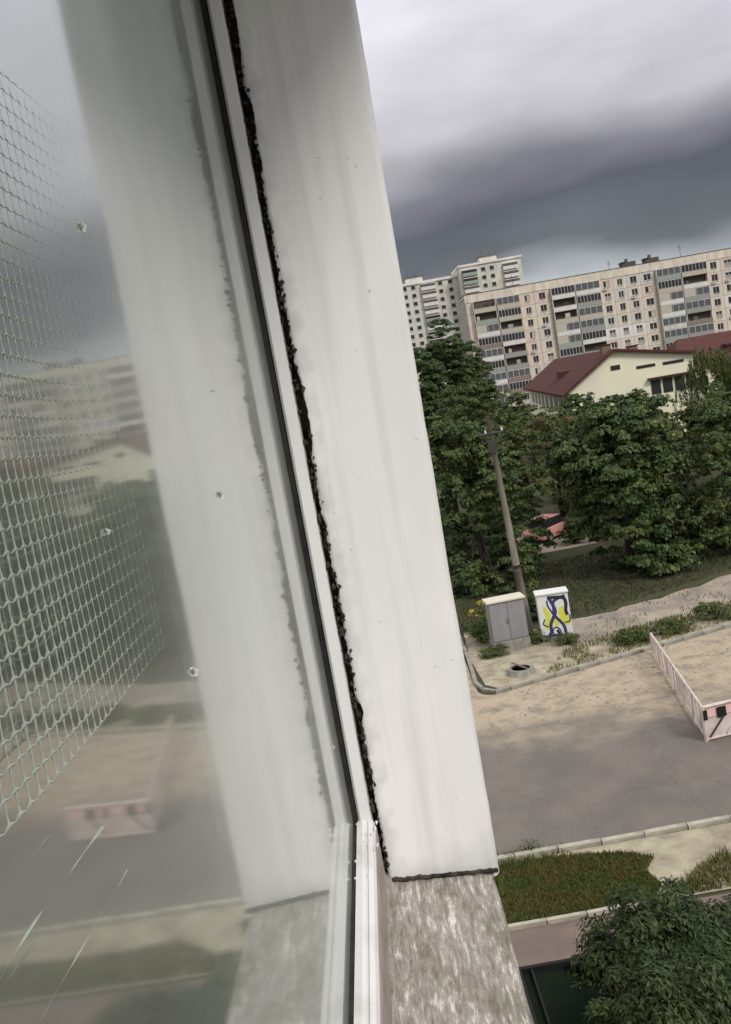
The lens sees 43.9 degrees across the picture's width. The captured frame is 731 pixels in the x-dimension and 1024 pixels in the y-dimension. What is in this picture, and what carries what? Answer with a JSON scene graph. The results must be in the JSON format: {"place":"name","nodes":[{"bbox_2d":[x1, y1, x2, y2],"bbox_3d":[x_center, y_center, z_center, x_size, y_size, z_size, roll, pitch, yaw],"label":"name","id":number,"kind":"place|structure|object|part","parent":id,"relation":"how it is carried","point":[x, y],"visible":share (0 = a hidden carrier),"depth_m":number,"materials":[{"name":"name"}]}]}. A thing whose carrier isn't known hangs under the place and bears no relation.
{"place":"outdoors","nodes":[
{"label":"outdoors","id":0,"kind":"place"},
{"bbox_2d":[402,251,523,409],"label":"apartment tower","id":1,"kind":"structure","parent":0,"point":[427,301],"depth_m":315.07,"materials":[{"name":"grey concrete"}]},
{"bbox_2d":[355,0,730,283],"label":"sky","id":2,"kind":"structure","parent":0,"point":[567,137],"materials":[{"name":"grey"}]},
{"bbox_2d":[516,531,595,555],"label":"dirt path","id":3,"kind":"structure","parent":0,"point":[560,545],"depth_m":54.32,"materials":[{"name":"beige soil"}]},
{"bbox_2d":[520,536,541,553],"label":"shrub","id":4,"kind":"object","parent":3,"relation":"on","point":[537,546],"visible":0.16,"depth_m":53.42,"materials":[{"name":"green plant"}]},
{"bbox_2d":[522,514,573,541],"bbox_3d":[11.637,0.900,57.356,2.036,1.460,4.110,-3,10,45],"label":"parked car","id":5,"kind":"object","parent":3,"relation":"on","point":[555,524],"visible":0.45,"depth_m":56.41,"materials":[{"name":"pink"}]},
{"bbox_2d":[556,516,589,544],"bbox_3d":[12.430,1.135,54.167,2.108,1.892,1.580,-10,7,0],"label":"shrub","id":6,"kind":"object","parent":3,"relation":"on","point":[574,534],"visible":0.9,"depth_m":53.90,"materials":[{"name":"green plant"}]},
{"bbox_2d":[493,849,661,923],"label":"lawn","id":7,"kind":"structure","parent":0,"point":[529,883],"depth_m":19.34,"materials":[{"name":"plant"}]},
{"bbox_2d":[426,411,730,924],"bbox_3d":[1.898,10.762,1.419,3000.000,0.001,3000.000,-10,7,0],"label":"ground","id":8,"kind":"structure","parent":0,"point":[549,507],"depth_m":63.07,"materials":[{"name":"green plant"}]},
{"bbox_2d":[413,347,457,471],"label":"tall tree","id":9,"kind":"object","parent":8,"relation":"on","point":[428,390],"visible":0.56,"depth_m":102.22,"materials":[{"name":"green plant"}]},
{"bbox_2d":[424,412,474,530],"bbox_3d":[5.687,-2.372,62.183,5.613,9.056,5.598,-14,8,-29],"label":"tree","id":10,"kind":"object","parent":8,"relation":"on","point":[455,505],"visible":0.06,"depth_m":62.05,"materials":[{"name":"green plant"}]},
{"bbox_2d":[420,318,482,420],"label":"tall tree","id":11,"kind":"object","parent":8,"relation":"on","point":[439,350],"visible":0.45,"depth_m":107.95,"materials":[{"name":"green plant"}]},
{"bbox_2d":[440,509,486,547],"bbox_3d":[6.083,1.141,57.863,3.907,2.891,2.718,-10,7,0],"label":"shrub","id":12,"kind":"object","parent":8,"relation":"on","point":[466,522],"visible":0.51,"depth_m":57.57,"materials":[{"name":"green plant"}]},
{"bbox_2d":[448,342,496,421],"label":"tall tree","id":13,"kind":"object","parent":8,"relation":"on","point":[477,362],"visible":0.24,"depth_m":114.94,"materials":[{"name":"green plant"}]},
{"bbox_2d":[444,421,511,528],"bbox_3d":[7.917,-2.359,63.347,4.921,7.963,6.099,-11,8,-10],"label":"tree","id":14,"kind":"object","parent":8,"relation":"on","point":[463,506],"visible":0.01,"depth_m":63.24,"materials":[{"name":"green plant"}]},
{"bbox_2d":[435,375,527,478],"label":"tree","id":15,"kind":"object","parent":8,"relation":"on","point":[467,401],"visible":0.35,"depth_m":74.85,"materials":[{"name":"green plant"}]},
{"bbox_2d":[458,389,542,454],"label":"tree","id":16,"kind":"object","parent":8,"relation":"on","point":[519,400],"visible":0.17,"depth_m":88.79,"materials":[{"name":"green plant"}]},
{"bbox_2d":[450,408,558,524],"bbox_3d":[8.349,-1.894,55.706,6.058,8.874,4.983,-13,8,-22],"label":"tree","id":17,"kind":"object","parent":8,"relation":"on","point":[528,471],"visible":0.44,"depth_m":54.98,"materials":[{"name":"green plant"}]},
{"bbox_2d":[491,424,523,517],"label":"tree","id":18,"kind":"object","parent":8,"relation":"on","point":[509,456],"visible":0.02,"depth_m":66.56,"materials":[{"name":"green plant"}]},
{"bbox_2d":[490,490,543,530],"bbox_3d":[10.215,-0.132,62.050,4.086,2.880,2.969,-10,7,0],"label":"shrub","id":19,"kind":"object","parent":8,"relation":"on","point":[533,506],"visible":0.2,"depth_m":61.77,"materials":[{"name":"green plant"}]},
{"bbox_2d":[502,404,552,463],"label":"tree","id":20,"kind":"object","parent":8,"relation":"on","point":[525,415],"visible":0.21,"depth_m":99.28,"materials":[{"name":"green plant"}]},
{"bbox_2d":[512,838,543,858],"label":"shrub","id":21,"kind":"object","parent":8,"relation":"on","point":[529,847],"visible":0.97,"depth_m":20.85,"materials":[{"name":"green plant"}]},
{"bbox_2d":[497,841,568,862],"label":"kerb weeds","id":22,"kind":"object","parent":8,"relation":"on","point":[530,854],"visible":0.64,"depth_m":20.66,"materials":[{"name":"green plant"}]},
{"bbox_2d":[518,406,581,517],"bbox_3d":[12.547,-2.893,60.288,5.352,8.200,4.704,-7,8,22],"label":"tree","id":23,"kind":"object","parent":8,"relation":"on","point":[559,497],"visible":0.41,"depth_m":59.64,"materials":[{"name":"green plant"}]},
{"bbox_2d":[533,586,572,642],"bbox_3d":[7.555,4.137,36.367,1.320,2.050,0.740,-9,7,6],"label":"painted cabinet","id":24,"kind":"object","parent":8,"relation":"on","point":[553,612],"visible":0.92,"depth_m":36.04,"materials":[{"name":"white metal"}]},
{"bbox_2d":[538,409,581,498],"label":"tree","id":25,"kind":"object","parent":8,"relation":"on","point":[569,411],"visible":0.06,"depth_m":69.79,"materials":[{"name":"green plant"}]},
{"bbox_2d":[550,391,594,446],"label":"tree","id":26,"kind":"object","parent":8,"relation":"on","point":[573,398],"visible":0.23,"depth_m":92.07,"materials":[{"name":"green plant"}]},
{"bbox_2d":[508,903,637,930],"bbox_3d":[0.821,8.693,18.153,10.559,0.142,0.128,-10,7,0],"label":"lawn edging","id":27,"kind":"object","parent":8,"relation":"on","point":[550,920],"visible":0.16,"depth_m":18.10,"materials":[{"name":"concrete"}]},
{"bbox_2d":[576,493,594,527],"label":"shrub","id":28,"kind":"object","parent":8,"relation":"on","point":[587,494],"visible":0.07,"depth_m":57.81,"materials":[{"name":"green plant"}]},
{"bbox_2d":[523,343,697,431],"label":"gabled hall","id":29,"kind":"structure","parent":8,"relation":"on","point":[605,371],"depth_m":98.95,"materials":[{"name":"beige paint"}]},
{"bbox_2d":[545,396,548,407],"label":"window","id":30,"kind":"structure","parent":29,"relation":"in","point":[546,397],"depth_m":126.04,"materials":[{"name":"grey glass"}]},
{"bbox_2d":[549,396,552,406],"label":"window","id":31,"kind":"structure","parent":29,"relation":"in","point":[550,398],"depth_m":120.42,"materials":[{"name":"grey glass"}]},
{"bbox_2d":[651,379,661,393],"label":"window","id":32,"kind":"structure","parent":29,"relation":"in","point":[655,384],"depth_m":98.57,"materials":[{"name":"grey glass"}]},
{"bbox_2d":[662,377,673,391],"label":"window","id":33,"kind":"structure","parent":29,"relation":"in","point":[667,382],"depth_m":98.40,"materials":[{"name":"grey glass"}]},
{"bbox_2d":[674,375,683,389],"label":"window","id":34,"kind":"structure","parent":29,"relation":"in","point":[677,383],"depth_m":98.26,"materials":[{"name":"grey glass"}]},
{"bbox_2d":[686,373,696,387],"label":"window","id":35,"kind":"structure","parent":29,"relation":"in","point":[687,377],"depth_m":98.12,"materials":[{"name":"grey glass"}]},
{"bbox_2d":[497,815,730,862],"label":"kerb","id":36,"kind":"structure","parent":8,"relation":"on","point":[702,823],"depth_m":20.68,"materials":[{"name":"concrete"}]},
{"bbox_2d":[574,418,667,493],"bbox_3d":[17.324,-3.002,60.255,5.308,7.285,6.174,-13,8,-22],"label":"tree","id":37,"kind":"object","parent":8,"relation":"on","point":[653,436],"visible":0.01,"depth_m":58.80,"materials":[{"name":"green plant"}]},
{"bbox_2d":[588,438,670,526],"bbox_3d":[15.929,-2.006,55.370,5.313,6.569,6.626,-9,7,6],"label":"tree","id":38,"kind":"object","parent":8,"relation":"on","point":[665,480],"visible":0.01,"depth_m":54.54,"materials":[{"name":"green plant"}]},
{"bbox_2d":[614,388,656,408],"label":"tree","id":39,"kind":"object","parent":8,"relation":"on","point":[640,396],"visible":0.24,"depth_m":96.83,"materials":[{"name":"green plant"}]},
{"bbox_2d":[627,403,677,446],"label":"tree","id":40,"kind":"object","parent":8,"relation":"on","point":[632,407],"visible":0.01,"depth_m":77.48,"materials":[{"name":"green plant"}]},
{"bbox_2d":[652,409,709,497],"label":"tree","id":41,"kind":"object","parent":8,"relation":"on","point":[664,433],"visible":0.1,"depth_m":61.81,"materials":[{"name":"green plant"}]},
{"bbox_2d":[666,330,730,411],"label":"maroon roofed wing","id":42,"kind":"structure","parent":8,"relation":"on","point":[714,341],"depth_m":121.44,"materials":[{"name":"red metal"}]},
{"bbox_2d":[672,346,730,446],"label":"willow tree","id":43,"kind":"object","parent":8,"relation":"on","point":[721,360],"visible":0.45,"depth_m":79.26,"materials":[{"name":"green plant"}]},
{"bbox_2d":[674,391,730,474],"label":"tree","id":44,"kind":"object","parent":8,"relation":"on","point":[728,410],"visible":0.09,"depth_m":64.86,"materials":[{"name":"green plant"}]},
{"bbox_2d":[705,364,730,397],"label":"tree","id":45,"kind":"object","parent":8,"relation":"on","point":[717,381],"visible":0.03,"depth_m":89.41,"materials":[{"name":"green plant"}]},
{"bbox_2d":[453,526,730,632],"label":"park lawn","id":46,"kind":"structure","parent":0,"point":[659,591],"depth_m":43.62,"materials":[{"name":"green plant"}]},
{"bbox_2d":[446,542,480,578],"bbox_3d":[4.788,2.796,49.398,2.786,2.345,2.046,-10,7,0],"label":"shrub","id":47,"kind":"object","parent":46,"relation":"on","point":[450,554],"visible":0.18,"depth_m":49.02,"materials":[{"name":"green plant"}]},
{"bbox_2d":[427,418,556,599],"bbox_3d":[6.015,0.147,46.993,6.798,10.571,5.695,-7,8,20],"label":"tree","id":48,"kind":"object","parent":46,"relation":"on","point":[474,457],"visible":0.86,"depth_m":45.99,"materials":[{"name":"green plant"}]},
{"bbox_2d":[486,531,518,570],"bbox_3d":[7.686,2.233,50.710,2.402,2.239,2.001,-10,7,0],"label":"shrub","id":49,"kind":"object","parent":46,"relation":"on","point":[503,566],"visible":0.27,"depth_m":50.55,"materials":[{"name":"green plant"}]},
{"bbox_2d":[526,586,543,619],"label":"shrub","id":50,"kind":"object","parent":46,"relation":"on","point":[531,601],"visible":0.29,"depth_m":39.23,"materials":[{"name":"green plant"}]},
{"bbox_2d":[546,394,711,575],"bbox_3d":[13.238,-0.586,45.616,7.733,10.718,7.829,-14,8,-28],"label":"chestnut tree","id":51,"kind":"object","parent":46,"relation":"on","point":[629,501],"visible":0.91,"depth_m":43.93,"materials":[{"name":"green plant"}]},
{"bbox_2d":[646,522,688,546],"bbox_3d":[15.967,1.128,48.452,3.126,2.250,2.297,-10,7,0],"label":"shrub","id":52,"kind":"object","parent":46,"relation":"on","point":[661,538],"visible":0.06,"depth_m":48.15,"materials":[{"name":"green plant"}]},
{"bbox_2d":[668,381,730,561],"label":"tree","id":53,"kind":"object","parent":46,"relation":"on","point":[714,510],"visible":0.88,"depth_m":45.95,"materials":[{"name":"green plant"}]},
{"bbox_2d":[458,246,730,414],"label":"apartment block","id":54,"kind":"structure","parent":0,"point":[522,336],"depth_m":212.96,"materials":[{"name":"concrete"},{"name":"glass"},{"name":"painted metal"}]},
{"bbox_2d":[463,592,730,687],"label":"dry verge","id":55,"kind":"structure","parent":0,"point":[485,671],"depth_m":34.35,"materials":[{"name":"grey gravel"}]},
{"bbox_2d":[463,600,488,632],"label":"shrub","id":56,"kind":"object","parent":55,"relation":"on","point":[482,613],"visible":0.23,"depth_m":38.86,"materials":[{"name":"green plant"}]},
{"bbox_2d":[464,616,489,642],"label":"shrub","id":57,"kind":"object","parent":55,"relation":"on","point":[478,633],"visible":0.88,"depth_m":37.44,"materials":[{"name":"green plant"}]},
{"bbox_2d":[477,642,509,659],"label":"shrub","id":58,"kind":"object","parent":55,"relation":"on","point":[498,651],"visible":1,"depth_m":35.51,"materials":[{"name":"green plant"}]},
{"bbox_2d":[477,416,533,632],"bbox_3d":[5.760,0.812,37.008,1.081,9.511,0.477,-13,8,-19],"label":"utility pole","id":59,"kind":"object","parent":55,"relation":"on","point":[516,565],"visible":0.98,"depth_m":36.98,"materials":[{"name":"grey concrete"}]},
{"bbox_2d":[482,592,530,651],"bbox_3d":[5.646,4.445,36.159,1.580,2.160,0.800,-11,7,-4],"label":"grey cabinet","id":60,"kind":"object","parent":55,"relation":"on","point":[506,619],"visible":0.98,"depth_m":35.82,"materials":[{"name":"metal"}]},
{"bbox_3d":[5.294,4.367,35.780,0.685,1.490,0.022,-11,7,-4],"label":"door","id":61,"kind":"part","parent":60,"relation":"part of","materials":[{"name":"grey metal"}]},
{"bbox_3d":[6.010,4.234,35.831,0.685,1.490,0.022,-11,7,-4],"label":"door","id":62,"kind":"part","parent":60,"relation":"part of","materials":[{"name":"grey metal"}]},
{"bbox_2d":[507,662,536,677],"bbox_3d":[5.671,5.674,33.122,1.100,0.452,1.000,-10,7,0],"label":"manhole","id":63,"kind":"object","parent":55,"relation":"on","point":[520,670],"visible":1,"depth_m":32.89,"materials":[{"name":"concrete"}]},
{"bbox_2d":[529,628,551,644],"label":"shrub","id":64,"kind":"object","parent":55,"relation":"on","point":[535,636],"visible":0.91,"depth_m":36.15,"materials":[{"name":"green plant"}]},
{"bbox_2d":[549,632,579,646],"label":"shrub","id":65,"kind":"object","parent":55,"relation":"on","point":[565,638],"visible":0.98,"depth_m":35.42,"materials":[{"name":"green plant"}]},
{"bbox_2d":[460,623,730,693],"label":"kerb","id":66,"kind":"structure","parent":55,"relation":"on","point":[478,685],"depth_m":32.74,"materials":[{"name":"concrete"}]},
{"bbox_2d":[607,625,652,645],"bbox_3d":[9.996,4.699,34.233,1.688,0.740,1.304,-7,8,24],"label":"hedge bush","id":67,"kind":"object","parent":55,"relation":"on","point":[625,636],"visible":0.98,"depth_m":34.12,"materials":[{"name":"green plant"}]},
{"bbox_2d":[546,599,730,672],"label":"verge weeds","id":68,"kind":"object","parent":55,"relation":"on","point":[723,619],"visible":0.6,"depth_m":34.54,"materials":[{"name":"green plant"}]},
{"bbox_2d":[645,614,695,635],"bbox_3d":[11.661,4.334,34.706,1.715,0.715,1.299,-14,8,-28],"label":"hedge bush","id":69,"kind":"object","parent":55,"relation":"on","point":[674,625],"visible":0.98,"depth_m":34.52,"materials":[{"name":"green plant"}]},
{"bbox_2d":[684,600,730,622],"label":"hedge bush","id":70,"kind":"object","parent":55,"relation":"on","point":[702,611],"visible":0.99,"depth_m":35.29,"materials":[{"name":"green plant"}]},
{"bbox_2d":[464,627,730,854],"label":"road","id":71,"kind":"structure","parent":0,"point":[585,770],"depth_m":25.48,"materials":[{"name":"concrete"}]},
{"bbox_2d":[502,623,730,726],"bbox_3d":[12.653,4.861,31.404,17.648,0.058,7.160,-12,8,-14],"label":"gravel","id":72,"kind":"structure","parent":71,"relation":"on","point":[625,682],"depth_m":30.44,"materials":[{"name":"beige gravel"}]},
{"bbox_2d":[649,633,730,741],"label":"slatted barrier","id":73,"kind":"object","parent":71,"relation":"on","point":[719,726],"visible":1,"depth_m":25.42,"materials":[{"name":"pink"}]},
{"bbox_2d":[499,823,730,920],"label":"verge","id":74,"kind":"structure","parent":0,"point":[676,854],"depth_m":20.00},
{"bbox_2d":[670,845,730,894],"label":"weeds","id":75,"kind":"object","parent":74,"relation":"on","point":[701,878],"visible":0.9,"depth_m":18.70,"materials":[{"name":"green plant"}]},
{"bbox_2d":[509,893,730,966],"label":"footpath","id":76,"kind":"structure","parent":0,"point":[543,943],"depth_m":17.60,"materials":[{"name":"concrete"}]},
{"bbox_2d":[547,573,730,654],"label":"footpath","id":77,"kind":"structure","parent":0,"point":[580,626],"depth_m":37.99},
{"bbox_2d":[576,579,730,645],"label":"yard weeds","id":78,"kind":"object","parent":77,"relation":"on","point":[648,610],"visible":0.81,"depth_m":37.88,"materials":[{"name":"green plant"}]},
{"label":"flower bed","id":79,"kind":"structure","parent":0,"visible":0},
{"bbox_2d":[519,954,612,1023],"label":"green shed","id":80,"kind":"structure","parent":79,"relation":"on","point":[552,996],"depth_m":11.75,"materials":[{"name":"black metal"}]},
{"bbox_2d":[567,875,730,1017],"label":"tree","id":81,"kind":"object","parent":79,"relation":"on","point":[662,921],"visible":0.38,"depth_m":11.93,"materials":[{"name":"green plant"}]},
{"bbox_2d":[581,938,730,1023],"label":"tree","id":82,"kind":"object","parent":79,"relation":"on","point":[665,999],"visible":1,"depth_m":9.99,"materials":[{"name":"green plant"}]},
{"bbox_2d":[718,894,730,973],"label":"tree","id":83,"kind":"object","parent":79,"relation":"on","point":[727,899],"visible":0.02,"depth_m":12.97,"materials":[{"name":"green plant"}]},
{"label":"wall","id":84,"kind":"structure","parent":0,"visible":0},
{"bbox_2d":[0,0,391,1023],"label":"window","id":85,"kind":"structure","parent":84,"relation":"attached to","point":[216,780],"depth_m":0.46,"materials":[{"name":"clear glass"}]},
{"bbox_2d":[0,72,163,1021],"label":"insect net","id":86,"kind":"object","parent":85,"relation":"attached to","point":[14,677],"visible":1,"depth_m":0.26,"materials":[{"name":"white"}]},
{"bbox_2d":[232,0,498,876],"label":"window reveal","id":87,"kind":"object","parent":84,"relation":"attached to","point":[305,77],"depth_m":1.13,"materials":[{"name":"paint"}]},
{"bbox_2d":[385,867,533,1023],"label":"window sill","id":88,"kind":"structure","parent":84,"relation":"attached to","point":[453,959],"depth_m":1.04,"materials":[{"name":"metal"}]}
]}

